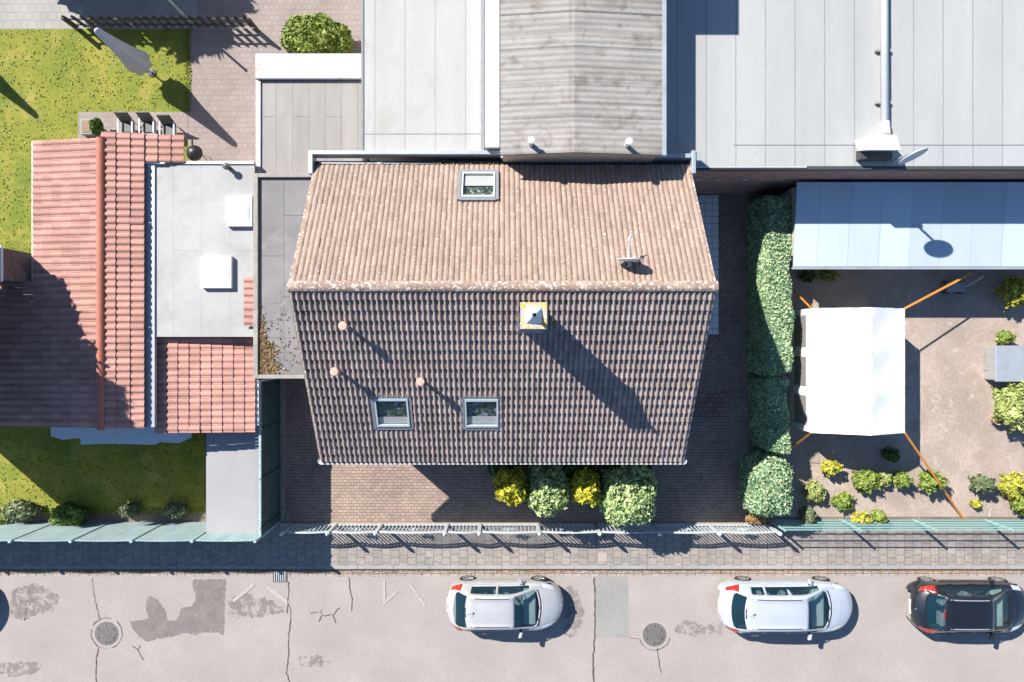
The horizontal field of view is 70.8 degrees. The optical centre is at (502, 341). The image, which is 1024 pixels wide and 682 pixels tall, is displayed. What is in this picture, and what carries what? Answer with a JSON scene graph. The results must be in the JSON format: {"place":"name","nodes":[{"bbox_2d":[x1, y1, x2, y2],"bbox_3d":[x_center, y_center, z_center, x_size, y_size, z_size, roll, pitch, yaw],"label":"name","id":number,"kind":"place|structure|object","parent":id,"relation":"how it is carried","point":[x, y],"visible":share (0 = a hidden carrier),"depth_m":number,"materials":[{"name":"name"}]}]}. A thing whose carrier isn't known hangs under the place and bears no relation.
{"place":"outdoors","nodes":[
{"label":"outdoors","id":0,"kind":"place"},
{"bbox_2d":[0,29,187,252],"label":"lawn","id":1,"kind":"structure","parent":0,"point":[43,65],"depth_m":26.89,"materials":[{"name":"green plant"}]},
{"bbox_2d":[0,28,205,518],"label":"grass tufts","id":2,"kind":"object","parent":1,"relation":"on","point":[188,74],"visible":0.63,"depth_m":26.87,"materials":[{"name":"plant"}]},
{"bbox_2d":[94,28,155,76],"bbox_3d":[-13.080,-10.020,25.020,0.857,3.760,0.857,22,90,0],"label":"closed parasol","id":3,"kind":"object","parent":1,"relation":"on","point":[134,60],"visible":1,"depth_m":25.03,"materials":[{"name":"fabric"}]},
{"bbox_2d":[78,112,187,139],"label":"terrace paving","id":4,"kind":"structure","parent":1,"relation":"on","point":[109,120],"depth_m":26.88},
{"bbox_2d":[80,119,96,136],"bbox_3d":[-15.359,-7.921,26.715,0.414,0.370,0.552,0,90,0],"label":"planter box","id":5,"kind":"object","parent":4,"relation":"on","point":[85,130],"visible":0.79,"depth_m":26.55,"materials":[{"name":"grey stone"}]},
{"bbox_2d":[87,117,105,134],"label":"terrace plant","id":6,"kind":"object","parent":4,"relation":"on","point":[96,125],"visible":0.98,"depth_m":26.24,"materials":[{"name":"green plant"}]},
{"bbox_2d":[114,111,137,132],"bbox_3d":[-13.819,-7.961,26.460,0.565,0.880,0.700,0,90,0],"label":"garden chair","id":7,"kind":"object","parent":4,"relation":"on","point":[127,121],"visible":0.84,"depth_m":26.40,"materials":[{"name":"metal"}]},
{"bbox_2d":[135,111,158,133],"bbox_3d":[-13.034,-7.961,26.460,0.565,0.880,0.700,0,90,0],"label":"garden chair","id":8,"kind":"object","parent":4,"relation":"on","point":[149,123],"visible":0.84,"depth_m":26.45,"materials":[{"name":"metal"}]},
{"bbox_2d":[156,114,179,134],"bbox_3d":[-12.288,-7.861,26.460,0.565,0.880,0.700,0,90,0],"label":"garden chair","id":9,"kind":"object","parent":4,"relation":"on","point":[168,123],"visible":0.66,"depth_m":26.39,"materials":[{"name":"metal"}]},
{"bbox_2d":[0,0,196,28],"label":"garden path","id":10,"kind":"structure","parent":0,"point":[30,14],"depth_m":26.90,"materials":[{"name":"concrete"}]},
{"bbox_2d":[168,0,194,25],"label":"green post","id":11,"kind":"object","parent":10,"relation":"on","point":[179,10],"visible":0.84,"depth_m":25.70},
{"bbox_2d":[0,419,204,510],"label":"front lawn","id":12,"kind":"structure","parent":0,"point":[68,479],"depth_m":26.89,"materials":[{"name":"green plant"}]},
{"bbox_2d":[1,497,41,522],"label":"border shrub","id":13,"kind":"object","parent":12,"relation":"on","point":[20,510],"visible":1,"depth_m":26.26,"materials":[{"name":"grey plant"}]},
{"bbox_2d":[51,427,191,444],"bbox_3d":[-13.277,3.238,25.975,4.880,1.850,0.724,0,90,0],"label":"paving strip","id":14,"kind":"object","parent":12,"relation":"on","point":[144,436],"visible":0.73,"depth_m":25.05,"materials":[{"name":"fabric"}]},
{"bbox_2d":[117,502,141,517],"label":"border shrub","id":15,"kind":"object","parent":12,"relation":"on","point":[130,509],"visible":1,"depth_m":26.57,"materials":[{"name":"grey plant"}]},
{"bbox_2d":[163,500,188,519],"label":"border shrub","id":16,"kind":"object","parent":12,"relation":"on","point":[176,510],"visible":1,"depth_m":26.48,"materials":[{"name":"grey plant"}]},
{"bbox_2d":[188,0,360,161],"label":"patio","id":17,"kind":"structure","parent":0,"point":[222,120],"depth_m":26.89,"materials":[{"name":"stone"}]},
{"bbox_2d":[186,145,209,160],"bbox_3d":[-11.209,-6.857,26.452,0.604,0.905,0.580,0,90,0],"label":"kettle barbecue","id":18,"kind":"object","parent":17,"relation":"on","point":[194,152],"visible":0.94,"depth_m":26.08,"materials":[{"name":"black metal"}]},
{"bbox_2d":[280,12,339,53],"bbox_3d":[-6.942,-10.995,26.140,2.290,1.546,1.814,0,90,0],"label":"round bush","id":19,"kind":"object","parent":17,"relation":"on","point":[311,33],"visible":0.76,"depth_m":25.68,"materials":[{"name":"green plant"}]},
{"bbox_2d":[255,54,369,172],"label":"felt roof shed","id":20,"kind":"structure","parent":17,"relation":"on","point":[305,103],"depth_m":24.30,"materials":[{"name":"metal"}]},
{"bbox_2d":[332,21,353,53],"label":"round bush","id":21,"kind":"object","parent":17,"relation":"on","point":[344,40],"visible":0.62,"depth_m":25.99,"materials":[{"name":"green plant"}]},
{"bbox_2d":[0,576,1023,681],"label":"road","id":22,"kind":"structure","parent":0,"point":[403,634],"depth_m":27.00,"materials":[{"name":"asphalt"}]},
{"bbox_2d":[95,622,117,644],"bbox_3d":[-14.840,10.960,26.986,0.880,0.024,0.880,0,90,0],"label":"manhole cover","id":23,"kind":"object","parent":22,"relation":"on","point":[106,633],"visible":1,"depth_m":26.98,"materials":[{"name":"metal"}]},
{"bbox_2d":[129,579,225,641],"bbox_3d":[-12.169,10.079,26.996,3.640,0.001,2.363,0,90,0],"label":"road stain","id":24,"kind":"object","parent":22,"relation":"on","point":[204,612],"visible":1,"depth_m":27.00,"materials":[{"name":"asphalt"}]},
{"bbox_2d":[232,579,425,606],"bbox_3d":[-6.489,9.434,26.984,7.297,0.001,1.031,0,90,0],"label":"road marking","id":25,"kind":"object","parent":22,"relation":"on","point":[278,595],"visible":1,"depth_m":26.98,"materials":[{"name":"paint"}]},
{"bbox_2d":[0,584,722,676],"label":"road grime","id":26,"kind":"object","parent":22,"relation":"on","point":[235,605],"visible":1,"depth_m":26.99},
{"bbox_2d":[91,577,669,681],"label":"road crack","id":27,"kind":"object","parent":22,"relation":"on","point":[351,610],"visible":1,"depth_m":26.98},
{"bbox_2d":[447,575,562,637],"bbox_3d":[0.102,9.630,26.152,4.273,1.693,2.138,0,90,0],"label":"parked car","id":28,"kind":"object","parent":22,"relation":"on","point":[503,604],"visible":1,"depth_m":26.06,"materials":[{"name":"silver metal"}]},
{"bbox_2d":[595,577,627,636],"bbox_3d":[4.090,9.960,26.996,1.260,0.001,2.280,0,90,0],"label":"road patch","id":29,"kind":"object","parent":22,"relation":"on","point":[611,606],"visible":1,"depth_m":27.00,"materials":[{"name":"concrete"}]},
{"bbox_2d":[643,623,665,645],"bbox_3d":[5.700,11.000,26.986,0.880,0.024,0.880,0,90,0],"label":"manhole cover","id":30,"kind":"object","parent":22,"relation":"on","point":[654,634],"visible":1,"depth_m":26.98,"materials":[{"name":"metal"}]},
{"bbox_2d":[717,576,851,639],"bbox_3d":[10.378,9.670,26.139,4.953,1.718,2.194,0,90,0],"label":"parked car","id":31,"kind":"object","parent":22,"relation":"on","point":[783,605],"visible":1,"depth_m":26.02,"materials":[{"name":"white metal"}]},
{"bbox_2d":[905,577,1023,640],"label":"parked car","id":32,"kind":"object","parent":22,"relation":"on","point":[991,605],"visible":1,"depth_m":26.02,"materials":[{"name":"black paint"}]},
{"bbox_2d":[0,526,1023,565],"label":"pavement","id":33,"kind":"structure","parent":0,"point":[272,547],"depth_m":26.90,"materials":[{"name":"concrete"}]},
{"bbox_2d":[598,553,606,560],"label":"pale paving slab","id":34,"kind":"structure","parent":33,"relation":"on","point":[602,556],"depth_m":26.90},
{"bbox_2d":[0,569,1023,575],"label":"gutter strip","id":35,"kind":"object","parent":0,"point":[465,573],"visible":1,"depth_m":27.00,"materials":[{"name":"stone"}]},
{"bbox_2d":[273,570,286,581],"bbox_3d":[-8.340,8.800,26.982,0.520,0.024,0.440,0,90,0],"label":"drain grate","id":36,"kind":"object","parent":35,"relation":"on","point":[279,576],"visible":1,"depth_m":26.97,"materials":[{"name":"metal"}]},
{"bbox_2d":[0,569,1022,576],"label":"gutter litter","id":37,"kind":"object","parent":35,"relation":"on","point":[457,570],"visible":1,"depth_m":26.98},
{"bbox_2d":[280,194,748,522],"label":"driveway","id":38,"kind":"structure","parent":0,"point":[702,485],"depth_m":26.90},
{"bbox_2d":[487,464,517,477],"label":"evergreen shrub","id":39,"kind":"object","parent":38,"relation":"on","point":[492,469],"visible":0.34,"depth_m":25.54,"materials":[{"name":"green plant"}]},
{"bbox_2d":[492,464,528,506],"bbox_3d":[0.289,5.056,25.491,1.297,2.825,1.401,0,90,0],"label":"golden shrub","id":40,"kind":"object","parent":38,"relation":"on","point":[511,485],"visible":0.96,"depth_m":24.60,"materials":[{"name":"yellow plant"}]},
{"bbox_2d":[524,464,569,517],"bbox_3d":[1.585,5.222,25.537,1.684,2.737,1.892,0,90,0],"label":"variegated shrub","id":41,"kind":"object","parent":38,"relation":"on","point":[548,489],"visible":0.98,"depth_m":24.66,"materials":[{"name":"green plant"}]},
{"bbox_2d":[556,464,585,478],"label":"evergreen shrub","id":42,"kind":"object","parent":38,"relation":"on","point":[570,470],"visible":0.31,"depth_m":25.47,"materials":[{"name":"green plant"}]},
{"bbox_2d":[568,466,601,506],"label":"golden shrub","id":43,"kind":"object","parent":38,"relation":"on","point":[584,487],"visible":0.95,"depth_m":24.59,"materials":[{"name":"yellow plant"}]},
{"bbox_2d":[584,464,651,474],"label":"evergreen shrub","id":44,"kind":"object","parent":38,"relation":"on","point":[597,468],"visible":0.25,"depth_m":25.49,"materials":[{"name":"green plant"}]},
{"bbox_2d":[598,464,658,527],"bbox_3d":[4.447,5.299,25.487,2.269,2.950,2.356,0,90,0],"label":"variegated shrub","id":45,"kind":"object","parent":38,"relation":"on","point":[628,494],"visible":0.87,"depth_m":24.45,"materials":[{"name":"green plant"}]},
{"bbox_2d":[694,389,728,416],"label":"paver repair","id":46,"kind":"structure","parent":38,"relation":"on","point":[711,402],"depth_m":26.90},
{"bbox_2d":[13,158,1023,525],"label":"garden ground","id":47,"kind":"structure","parent":0,"point":[115,516],"depth_m":26.92,"materials":[{"name":"soil"}]},
{"bbox_2d":[0,511,12,524],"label":"border shrub","id":48,"kind":"object","parent":47,"relation":"on","point":[3,521],"visible":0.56,"depth_m":26.48,"materials":[{"name":"green plant"}]},
{"bbox_2d":[49,501,88,526],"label":"border shrub","id":49,"kind":"object","parent":47,"relation":"on","point":[67,513],"visible":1,"depth_m":26.19,"materials":[{"name":"green plant"}]},
{"bbox_2d":[0,132,183,429],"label":"red roof house","id":50,"kind":"structure","parent":47,"relation":"on","point":[78,343],"depth_m":23.74,"materials":[{"name":"tile"}]},
{"bbox_2d":[0,521,279,542],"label":"teal privacy fence","id":51,"kind":"object","parent":47,"relation":"on","point":[164,531],"visible":0.73,"depth_m":25.26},
{"bbox_2d":[61,15,258,30],"bbox_3d":[-12.502,-11.658,26.430,6.825,1.140,0.135,0,90,0],"label":"picket fence","id":52,"kind":"object","parent":47,"relation":"on","point":[247,20],"visible":1,"depth_m":26.27,"materials":[{"name":"wood"}]},
{"bbox_2d":[145,161,255,336],"bbox_3d":[-10.087,-3.086,25.300,3.648,3.400,5.871,0,90,0],"label":"pale flat roof annex","id":53,"kind":"object","parent":47,"relation":"on","point":[203,239],"visible":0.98,"depth_m":24.00,"materials":[{"name":"grey concrete"}]},
{"bbox_2d":[154,277,259,432],"bbox_3d":[-9.978,0.486,25.408,3.467,3.184,5.223,0,90,0],"label":"red roof annex","id":54,"kind":"object","parent":47,"relation":"on","point":[208,385],"visible":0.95,"depth_m":24.36,"materials":[{"name":"tile"}]},
{"bbox_2d":[206,425,258,532],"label":"concrete roof garage","id":55,"kind":"structure","parent":47,"relation":"on","point":[231,479],"depth_m":25.40,"materials":[{"name":"concrete"}]},
{"bbox_2d":[255,379,284,536],"bbox_3d":[-8.297,3.972,25.825,0.354,2.350,5.456,0,90,0],"label":"dark board fence","id":56,"kind":"object","parent":47,"relation":"on","point":[271,468],"visible":0.94,"depth_m":25.85,"materials":[{"name":"wood"}]},
{"bbox_2d":[253,173,311,381],"bbox_3d":[-6.633,-2.095,25.390,3.200,3.220,6.917,0,90,0],"label":"flat roof extension","id":57,"kind":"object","parent":47,"relation":"on","point":[279,201],"visible":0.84,"depth_m":23.90,"materials":[{"name":"concrete"}]},
{"bbox_2d":[258,305,301,374],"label":"fallen leaves","id":58,"kind":"object","parent":57,"relation":"on","point":[266,363],"visible":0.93,"depth_m":23.86,"materials":[{"name":"brown plant"}]},
{"bbox_2d":[361,0,485,160],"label":"pale felt roof building","id":59,"kind":"structure","parent":47,"relation":"on","point":[422,74],"depth_m":22.40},
{"bbox_2d":[287,150,718,463],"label":"brick house","id":60,"kind":"structure","parent":47,"relation":"on","point":[428,235],"depth_m":20.90,"materials":[{"name":"tile"}]},
{"bbox_2d":[370,394,413,429],"bbox_3d":[-3.341,2.138,21.864,1.230,0.847,1.182,0,90,0],"label":"roof window","id":61,"kind":"structure","parent":60,"relation":"in","point":[388,413],"depth_m":21.91,"materials":[{"name":"glass"}]},
{"bbox_2d":[457,169,498,202],"bbox_3d":[-0.725,-4.686,21.721,1.230,0.878,1.162,0,90,0],"label":"roof window","id":62,"kind":"structure","parent":60,"relation":"in","point":[474,185],"depth_m":21.75,"materials":[{"name":"glass"}]},
{"bbox_2d":[461,395,501,429],"bbox_3d":[-0.633,2.155,21.876,1.230,0.847,1.182,0,90,0],"label":"roof window","id":63,"kind":"structure","parent":60,"relation":"in","point":[478,413],"depth_m":21.94,"materials":[{"name":"glass"}]},
{"bbox_2d":[293,163,706,462],"bbox_3d":[-0.048,-0.815,21.257,11.551,3.636,9.460,0,90,0],"label":"roof moss","id":64,"kind":"object","parent":60,"relation":"on","point":[297,311],"visible":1,"depth_m":21.44,"materials":[{"name":"brown plant"}]},
{"bbox_2d":[616,234,643,266],"bbox_3d":[3.570,-2.406,19.567,0.678,0.828,0.783,28,90,0],"label":"satellite dish","id":65,"kind":"object","parent":60,"relation":"attached to","point":[629,260],"visible":1,"depth_m":19.48,"materials":[{"name":"white metal"}]},
{"bbox_2d":[280,523,765,526],"bbox_3d":[0.800,6.850,26.935,18.200,0.130,0.140,0,90,0],"label":"driveway edging","id":66,"kind":"object","parent":47,"relation":"on","point":[284,524],"visible":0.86,"depth_m":26.87,"materials":[{"name":"concrete"}]},
{"bbox_2d":[279,523,781,535],"bbox_3d":[1.003,6.839,26.160,17.866,1.480,0.150,0,90,0],"label":"iron fence","id":67,"kind":"object","parent":66,"relation":"on","point":[445,531],"visible":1,"depth_m":26.13,"materials":[{"name":"metal"}]},
{"bbox_2d":[485,0,665,162],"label":"corrugated roof building","id":68,"kind":"structure","parent":47,"relation":"on","point":[575,81],"depth_m":20.98,"materials":[{"name":"metal"}]},
{"bbox_2d":[745,513,769,524],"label":"dry plant","id":69,"kind":"object","parent":47,"relation":"on","point":[753,519],"visible":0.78,"depth_m":26.54,"materials":[{"name":"brown plant"}]},
{"bbox_2d":[738,449,793,517],"bbox_3d":[9.457,5.134,25.843,1.776,2.233,2.406,0,90,0],"label":"clipped shrub","id":70,"kind":"object","parent":47,"relation":"on","point":[766,488],"visible":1,"depth_m":25.16,"materials":[{"name":"green plant"}]},
{"bbox_2d":[747,374,791,454],"bbox_3d":[9.615,2.584,25.998,1.038,2.005,2.847,0,90,0],"label":"clipped hedge","id":71,"kind":"object","parent":47,"relation":"on","point":[769,423],"visible":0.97,"depth_m":25.19,"materials":[{"name":"green plant"}]},
{"bbox_2d":[745,195,794,376],"bbox_3d":[9.608,-1.966,25.887,1.217,2.225,6.465,0,90,0],"label":"clipped hedge","id":72,"kind":"object","parent":47,"relation":"on","point":[769,332],"visible":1,"depth_m":25.00,"materials":[{"name":"green plant"}]},
{"bbox_2d":[666,0,1023,193],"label":"grey seamed roof building","id":73,"kind":"structure","parent":47,"relation":"on","point":[772,96],"depth_m":22.60,"materials":[{"name":"metal"}]},
{"bbox_2d":[854,135,900,160],"bbox_3d":[11.589,-5.971,22.227,1.129,0.747,0.639,0,90,0],"label":"roof ventilation unit","id":74,"kind":"object","parent":73,"relation":"on","point":[876,147],"visible":1,"depth_m":22.04,"materials":[{"name":"white metal"}]},
{"bbox_2d":[874,0,891,134],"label":"white roof duct","id":75,"kind":"object","parent":73,"relation":"on","point":[884,51],"visible":0.94,"depth_m":22.33,"materials":[{"name":"metal"}]},
{"bbox_2d":[890,148,927,163],"bbox_3d":[12.203,-5.525,21.793,0.840,1.614,0.247,-21,90,0],"label":"edge on satellite dish","id":76,"kind":"object","parent":73,"relation":"on","point":[908,157],"visible":1,"depth_m":21.43,"materials":[{"name":"grey metal"}]},
{"bbox_2d":[767,266,1023,516],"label":"gravel yard","id":77,"kind":"structure","parent":47,"relation":"on","point":[955,435],"depth_m":26.90,"materials":[{"name":"gravel"}]},
{"bbox_2d":[797,505,816,526],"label":"garden shrub","id":78,"kind":"object","parent":77,"relation":"on","point":[807,514],"visible":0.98,"depth_m":26.35,"materials":[{"name":"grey plant"}]},
{"bbox_2d":[798,270,818,282],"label":"garden shrub","id":79,"kind":"object","parent":77,"relation":"on","point":[805,276],"visible":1,"depth_m":26.48,"materials":[{"name":"green plant"}]},
{"bbox_2d":[801,479,825,502],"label":"garden shrub","id":80,"kind":"object","parent":77,"relation":"on","point":[813,490],"visible":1,"depth_m":26.42,"materials":[{"name":"green plant"}]},
{"bbox_2d":[819,270,839,281],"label":"garden shrub","id":81,"kind":"object","parent":77,"relation":"on","point":[828,275],"visible":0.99,"depth_m":26.47,"materials":[{"name":"green plant"}]},
{"bbox_2d":[820,459,843,476],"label":"garden shrub","id":82,"kind":"object","parent":77,"relation":"on","point":[829,468],"visible":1,"depth_m":26.34,"materials":[{"name":"yellow plant"}]},
{"bbox_2d":[830,490,853,510],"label":"garden shrub","id":83,"kind":"object","parent":77,"relation":"on","point":[842,501],"visible":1,"depth_m":26.51,"materials":[{"name":"green plant"}]},
{"bbox_2d":[850,511,872,525],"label":"garden shrub","id":84,"kind":"object","parent":77,"relation":"on","point":[861,517],"visible":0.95,"depth_m":26.48,"materials":[{"name":"yellow plant"}]},
{"bbox_2d":[851,469,880,494],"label":"garden shrub","id":85,"kind":"object","parent":77,"relation":"on","point":[864,481],"visible":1,"depth_m":26.33,"materials":[{"name":"green plant"}]},
{"bbox_2d":[779,272,971,519],"bbox_3d":[13.789,2.138,25.518,6.963,2.763,9.117,0,90,0],"label":"white party tent","id":86,"kind":"object","parent":77,"relation":"on","point":[846,374],"visible":0.98,"depth_m":24.62,"materials":[{"name":"fabric"}]},
{"bbox_2d":[794,394,805,424],"bbox_3d":[10.668,2.429,25.800,0.022,1.000,1.032,0,90,0],"label":"window","id":87,"kind":"structure","parent":86,"relation":"in","point":[799,400],"depth_m":25.74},
{"bbox_2d":[794,356,805,385],"bbox_3d":[10.668,1.053,25.800,0.022,1.000,1.032,0,90,0],"label":"window","id":88,"kind":"structure","parent":86,"relation":"in","point":[799,361],"depth_m":25.74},
{"bbox_2d":[794,315,805,346],"bbox_3d":[10.668,-0.365,25.800,0.022,1.000,1.118,0,90,0],"label":"window","id":89,"kind":"structure","parent":86,"relation":"in","point":[799,321],"depth_m":25.74,"materials":[{"name":"glass"}]},
{"bbox_2d":[869,508,887,523],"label":"garden shrub","id":90,"kind":"object","parent":77,"relation":"on","point":[876,514],"visible":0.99,"depth_m":26.41,"materials":[{"name":"green plant"}]},
{"bbox_2d":[875,472,891,487],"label":"garden shrub","id":91,"kind":"object","parent":77,"relation":"on","point":[884,480],"visible":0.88,"depth_m":26.46,"materials":[{"name":"green plant"}]},
{"bbox_2d":[880,445,900,462],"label":"garden shrub","id":92,"kind":"object","parent":77,"relation":"on","point":[891,454],"visible":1,"depth_m":26.44,"materials":[{"name":"green plant"}]},
{"bbox_2d":[890,470,913,488],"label":"garden shrub","id":93,"kind":"object","parent":77,"relation":"on","point":[901,479],"visible":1,"depth_m":26.34,"materials":[{"name":"green plant"}]},
{"bbox_2d":[916,468,949,495],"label":"garden shrub","id":94,"kind":"object","parent":77,"relation":"on","point":[928,483],"visible":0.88,"depth_m":26.18,"materials":[{"name":"green plant"}]},
{"bbox_2d":[942,276,983,293],"bbox_3d":[16.889,-2.069,26.445,1.018,0.908,0.589,0,90,0],"label":"garden trolley","id":95,"kind":"object","parent":77,"relation":"on","point":[958,287],"visible":0.96,"depth_m":26.58,"materials":[{"name":"grey metal"}]},
{"bbox_2d":[968,499,981,508],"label":"garden shrub","id":96,"kind":"object","parent":77,"relation":"on","point":[976,503],"visible":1,"depth_m":26.66,"materials":[{"name":"yellow plant"}]},
{"bbox_2d":[967,473,996,493],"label":"garden shrub","id":97,"kind":"object","parent":77,"relation":"on","point":[979,483],"visible":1,"depth_m":26.18,"materials":[{"name":"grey plant"}]},
{"bbox_2d":[983,354,987,370],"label":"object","id":98,"kind":"object","parent":77,"relation":"on","point":[985,362],"visible":0.46,"depth_m":26.76,"materials":[{"name":"beige wood"}]},
{"bbox_2d":[989,412,1003,424],"bbox_3d":[18.294,2.812,26.545,0.480,0.709,0.544,0,90,0],"label":"flower pot","id":99,"kind":"object","parent":77,"relation":"on","point":[998,423],"visible":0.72,"depth_m":26.53,"materials":[{"name":"ceramic"}]},
{"bbox_2d":[984,346,1023,381],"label":"garden shed","id":100,"kind":"object","parent":77,"relation":"on","point":[1005,363],"visible":1,"depth_m":26.08,"materials":[{"name":"metal"}]},
{"bbox_2d":[995,330,1016,344],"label":"garden shrub","id":101,"kind":"object","parent":77,"relation":"on","point":[1004,337],"visible":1,"depth_m":26.39,"materials":[{"name":"green plant"}]},
{"bbox_2d":[990,380,1023,432],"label":"garden shrub","id":102,"kind":"object","parent":77,"relation":"on","point":[1010,405],"visible":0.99,"depth_m":25.92,"materials":[{"name":"green plant"}]},
{"bbox_2d":[993,275,1023,311],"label":"garden shrub","id":103,"kind":"object","parent":77,"relation":"on","point":[1011,291],"visible":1,"depth_m":26.13,"materials":[{"name":"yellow plant"}]},
{"bbox_2d":[995,471,1023,499],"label":"garden shrub","id":104,"kind":"object","parent":77,"relation":"on","point":[1011,485],"visible":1,"depth_m":26.26,"materials":[{"name":"yellow plant"}]},
{"bbox_2d":[1009,493,1023,514],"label":"garden shrub","id":105,"kind":"object","parent":77,"relation":"on","point":[1016,504],"visible":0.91,"depth_m":26.42,"materials":[{"name":"green plant"}]},
{"bbox_2d":[769,519,1023,531],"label":"green wire fence","id":106,"kind":"object","parent":47,"relation":"on","point":[927,523],"visible":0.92,"depth_m":26.17,"materials":[{"name":"metal"}]},
{"bbox_2d":[779,182,1023,269],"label":"blue sheet lean to","id":107,"kind":"object","parent":47,"relation":"on","point":[907,226],"visible":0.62,"depth_m":24.54,"materials":[{"name":"metal"}]},
{"bbox_2d":[697,195,717,333],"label":"tiled terrace","id":108,"kind":"structure","parent":0,"point":[708,205],"depth_m":26.86,"materials":[{"name":"white tile"}]},
{"label":"ground","id":109,"kind":"structure","parent":0,"visible":0},
{"bbox_2d":[0,566,1023,568],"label":"kerb","id":110,"kind":"structure","parent":109,"relation":"on","point":[511,567],"depth_m":26.89,"materials":[{"name":"concrete"}]}
]}

